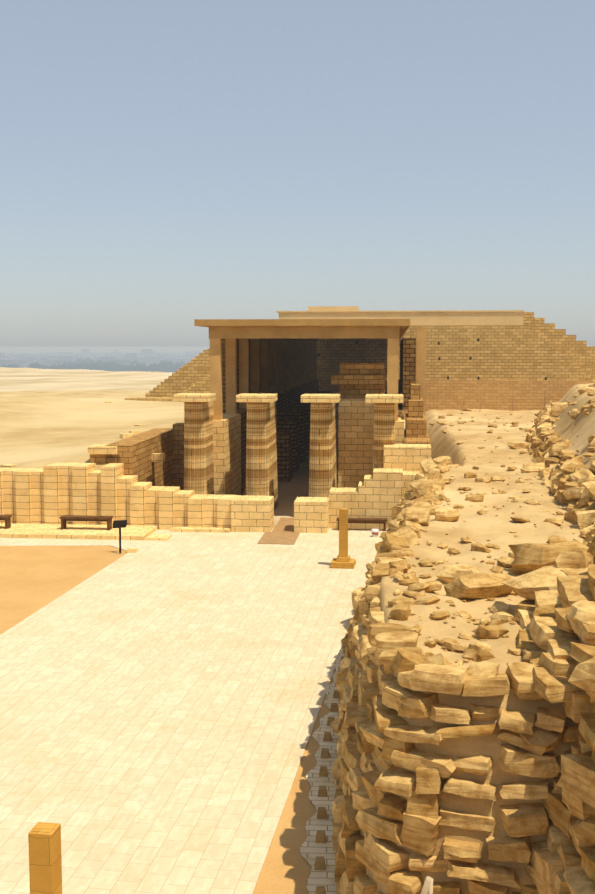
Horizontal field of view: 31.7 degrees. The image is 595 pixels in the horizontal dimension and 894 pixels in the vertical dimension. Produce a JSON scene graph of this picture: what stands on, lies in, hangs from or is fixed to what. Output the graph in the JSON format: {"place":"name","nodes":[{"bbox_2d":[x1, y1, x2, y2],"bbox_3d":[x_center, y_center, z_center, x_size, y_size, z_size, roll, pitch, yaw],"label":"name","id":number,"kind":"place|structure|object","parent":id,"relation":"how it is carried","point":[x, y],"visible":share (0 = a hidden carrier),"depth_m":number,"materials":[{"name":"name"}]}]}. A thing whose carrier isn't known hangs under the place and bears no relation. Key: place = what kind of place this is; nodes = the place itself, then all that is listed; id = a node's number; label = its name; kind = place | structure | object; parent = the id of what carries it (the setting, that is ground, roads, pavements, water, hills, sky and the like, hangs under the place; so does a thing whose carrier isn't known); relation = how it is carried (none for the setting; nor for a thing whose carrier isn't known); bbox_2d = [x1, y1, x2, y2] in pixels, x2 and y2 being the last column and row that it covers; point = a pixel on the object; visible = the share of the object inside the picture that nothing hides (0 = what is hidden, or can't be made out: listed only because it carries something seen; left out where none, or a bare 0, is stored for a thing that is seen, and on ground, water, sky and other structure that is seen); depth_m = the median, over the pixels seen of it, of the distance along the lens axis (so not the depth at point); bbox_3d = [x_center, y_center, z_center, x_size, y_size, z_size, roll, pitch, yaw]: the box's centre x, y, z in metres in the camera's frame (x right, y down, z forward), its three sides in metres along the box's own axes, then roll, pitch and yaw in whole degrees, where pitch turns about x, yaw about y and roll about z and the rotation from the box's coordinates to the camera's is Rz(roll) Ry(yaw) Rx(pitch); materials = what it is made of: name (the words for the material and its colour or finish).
{"place":"outdoors","nodes":[
{"label":"outdoors","id":0,"kind":"place"},
{"bbox_2d":[0,350,120,366],"bbox_3d":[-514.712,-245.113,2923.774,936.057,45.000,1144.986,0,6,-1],"label":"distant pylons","id":1,"kind":"object","parent":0,"point":[116,352],"visible":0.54,"depth_m":2406.05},
{"bbox_2d":[90,423,183,489],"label":"side wall","id":2,"kind":"structure","parent":0,"point":[134,453],"depth_m":42.68,"materials":[{"name":"beige stone"}]},
{"bbox_2d":[88,444,116,454],"bbox_3d":[-7.201,0.078,39.348,1.100,0.300,1.000,1,6,5],"label":"cap stone","id":3,"kind":"object","parent":2,"relation":"on","point":[98,449],"visible":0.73,"depth_m":38.86,"materials":[{"name":"stone"}]},
{"bbox_2d":[0,546,377,893],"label":"sandy ground","id":4,"kind":"structure","parent":0,"point":[33,579],"depth_m":26.87,"materials":[{"name":"sand"}]},
{"bbox_2d":[112,520,126,553],"bbox_3d":[-5.685,2.868,33.548,0.440,1.088,0.203,-2,6,-21],"label":"info lectern","id":5,"kind":"object","parent":4,"relation":"on","point":[119,524],"visible":1,"depth_m":33.50,"materials":[{"name":"metal"}]},
{"bbox_2d":[0,528,381,893],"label":"paved courtyard","id":6,"kind":"structure","parent":4,"relation":"on","point":[161,701],"depth_m":19.42,"materials":[{"name":"stone"}]},
{"bbox_2d":[28,822,61,893],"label":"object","id":7,"kind":"object","parent":6,"relation":"on","point":[45,863],"visible":1,"depth_m":10.57,"materials":[{"name":"stone"}]},
{"bbox_2d":[0,523,230,539],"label":"platform kerb","id":8,"kind":"structure","parent":6,"relation":"on","point":[79,531],"depth_m":36.63,"materials":[{"name":"stone"}]},
{"bbox_2d":[0,515,11,528],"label":"bench","id":9,"kind":"object","parent":8,"relation":"on","point":[7,518],"visible":1,"depth_m":37.15,"materials":[{"name":"brown wood"}]},
{"bbox_2d":[59,515,112,529],"bbox_3d":[-7.474,2.682,37.115,1.820,0.450,0.420,1,6,5],"label":"bench","id":10,"kind":"object","parent":8,"relation":"on","point":[65,518],"visible":1,"depth_m":37.03,"materials":[{"name":"brown wood"}]},
{"bbox_2d":[126,548,137,552],"bbox_3d":[-5.318,3.331,33.683,0.320,0.140,0.200,1,6,5],"label":"stone","id":11,"kind":"object","parent":6,"relation":"on","point":[131,550],"visible":0.86,"depth_m":33.59,"materials":[{"name":"stone"}]},
{"bbox_2d":[257,517,299,544],"bbox_3d":[-0.485,2.985,37.660,1.240,0.020,5.350,1,6,5],"label":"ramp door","id":12,"kind":"structure","parent":6,"relation":"on","point":[283,532],"depth_m":36.72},
{"bbox_2d":[231,495,328,532],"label":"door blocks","id":13,"kind":"structure","parent":6,"relation":"on","point":[256,514],"depth_m":37.20,"materials":[{"name":"beige stone"}]},
{"bbox_2d":[331,508,355,568],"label":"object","id":14,"kind":"object","parent":6,"relation":"on","point":[343,560],"visible":1,"depth_m":31.33,"materials":[{"name":"stone"}]},
{"bbox_2d":[300,529,389,893],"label":"paving edge","id":15,"kind":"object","parent":6,"relation":"on","point":[310,849],"depth_m":15.29,"materials":[{"name":"grey stone"}]},
{"bbox_2d":[314,647,344,893],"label":"blocks","id":16,"kind":"structure","parent":15,"relation":"on","point":[320,834],"depth_m":15.44,"materials":[{"name":"beige stone"}]},
{"bbox_2d":[371,529,378,536],"bbox_3d":[2.694,2.990,36.426,0.260,0.250,0.260,0,6,-1],"label":"paint bucket","id":17,"kind":"object","parent":15,"relation":"on","point":[374,532],"visible":0.92,"depth_m":36.33,"materials":[{"name":"plastic"}]},
{"bbox_2d":[336,517,386,530],"bbox_3d":[2.312,2.781,37.693,1.800,0.420,0.380,1,6,5],"label":"bench","id":18,"kind":"object","parent":6,"relation":"on","point":[383,521],"visible":0.75,"depth_m":37.57,"materials":[{"name":"brown wood"}]},
{"bbox_2d":[0,347,404,526],"bbox_3d":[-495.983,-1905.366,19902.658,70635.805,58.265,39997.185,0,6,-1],"label":"desert ground","id":19,"kind":"structure","parent":0,"point":[37,379],"depth_m":283.72,"materials":[{"name":"beige sand"}]},
{"bbox_2d":[0,390,183,469],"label":"sand mound","id":20,"kind":"object","parent":19,"relation":"on","point":[39,429],"visible":0.33,"depth_m":64.66,"materials":[{"name":"beige sand"}]},
{"bbox_2d":[0,402,164,467],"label":"loose blocks","id":21,"kind":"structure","parent":20,"relation":"on","point":[157,457],"depth_m":41.99,"materials":[{"name":"stone"}]},
{"bbox_2d":[0,352,194,372],"bbox_3d":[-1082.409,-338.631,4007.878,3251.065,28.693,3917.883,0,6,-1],"label":"valley treeline","id":22,"kind":"object","parent":19,"relation":"on","point":[88,363],"visible":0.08,"depth_m":2384.18,"materials":[{"name":"blue plant"}]},
{"bbox_2d":[1,349,202,367],"bbox_3d":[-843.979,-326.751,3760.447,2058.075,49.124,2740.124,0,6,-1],"label":"distant town","id":23,"kind":"object","parent":19,"relation":"on","point":[149,356],"visible":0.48,"depth_m":3167.34},
{"bbox_2d":[0,462,235,529],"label":"panelled wall","id":24,"kind":"structure","parent":19,"relation":"on","point":[51,493],"depth_m":38.00,"materials":[{"name":"stone"}]},
{"bbox_2d":[124,349,209,400],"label":"ruin wall","id":25,"kind":"structure","parent":19,"relation":"on","point":[192,376],"depth_m":87.66,"materials":[{"name":"stone"}]},
{"bbox_2d":[184,401,394,509],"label":"stone columns","id":26,"kind":"structure","parent":19,"relation":"on","point":[261,457],"depth_m":40.23,"materials":[{"name":"stone"}]},
{"bbox_2d":[173,393,402,402],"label":"column capitals","id":27,"kind":"object","parent":26,"relation":"on","point":[305,398],"depth_m":39.60,"materials":[{"name":"stone"}]},
{"bbox_2d":[213,398,403,494],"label":"wall","id":28,"kind":"structure","parent":19,"relation":"on","point":[355,437],"depth_m":43.20,"materials":[{"name":"beige stone"}]},
{"bbox_2d":[222,338,415,493],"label":"interior wall","id":29,"kind":"structure","parent":19,"relation":"on","point":[293,428],"depth_m":52.45,"materials":[{"name":"stone"}]},
{"bbox_2d":[210,327,425,420],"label":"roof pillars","id":30,"kind":"structure","parent":29,"relation":"on","point":[279,366],"depth_m":50.25,"materials":[{"name":"beige stone"}]},
{"bbox_2d":[194,319,409,335],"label":"roof slab","id":31,"kind":"structure","parent":30,"relation":"on","point":[404,324],"depth_m":41.56,"materials":[{"name":"beige stone"}]},
{"bbox_2d":[209,326,399,340],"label":"roof beams","id":32,"kind":"structure","parent":30,"relation":"on","point":[308,333],"depth_m":41.85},
{"bbox_2d":[329,444,430,528],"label":"jamb wall","id":33,"kind":"structure","parent":19,"relation":"on","point":[379,493],"depth_m":37.97,"materials":[{"name":"stone"}]},
{"bbox_2d":[421,876,432,893],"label":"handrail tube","id":34,"kind":"object","parent":19,"relation":"on","point":[427,886],"visible":1,"depth_m":10.09,"materials":[{"name":"paint"}]},
{"bbox_2d":[319,380,594,419],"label":"wall","id":35,"kind":"structure","parent":19,"relation":"on","point":[518,395],"depth_m":93.21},
{"bbox_2d":[317,312,594,380],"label":"wall","id":36,"kind":"structure","parent":35,"relation":"on","point":[531,348],"depth_m":93.36,"materials":[{"name":"brick"}]},
{"bbox_2d":[276,306,523,325],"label":"coping","id":37,"kind":"object","parent":36,"relation":"on","point":[474,317],"visible":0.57,"depth_m":96.30,"materials":[{"name":"beige stone"}]},
{"bbox_2d":[318,339,546,379],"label":"wall holes","id":38,"kind":"object","parent":36,"relation":"attached to","point":[439,359],"depth_m":93.43,"materials":[{"name":"black"}]},
{"bbox_2d":[330,384,594,893],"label":"rubble stones","id":39,"kind":"object","parent":19,"relation":"on","point":[553,583],"visible":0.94,"depth_m":11.54,"materials":[{"name":"beige stone"}]},
{"bbox_2d":[360,383,594,893],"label":"rubble terrace dirt","id":40,"kind":"structure","parent":19,"relation":"on","point":[484,528],"depth_m":20.02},
{"bbox_2d":[461,392,544,411],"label":"wooden stakes","id":41,"kind":"object","parent":19,"relation":"on","point":[512,405],"visible":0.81,"depth_m":90.61,"materials":[{"name":"brown wood"}]},
{"bbox_2d":[0,0,594,346],"label":"sky","id":42,"kind":"structure","parent":0,"point":[166,165],"materials":[{"name":"blue"}]},
{"bbox_2d":[331,363,429,443],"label":"masonry","id":43,"kind":"object","parent":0,"point":[357,380],"visible":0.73,"depth_m":43.59,"materials":[{"name":"brown stone"}]}
]}

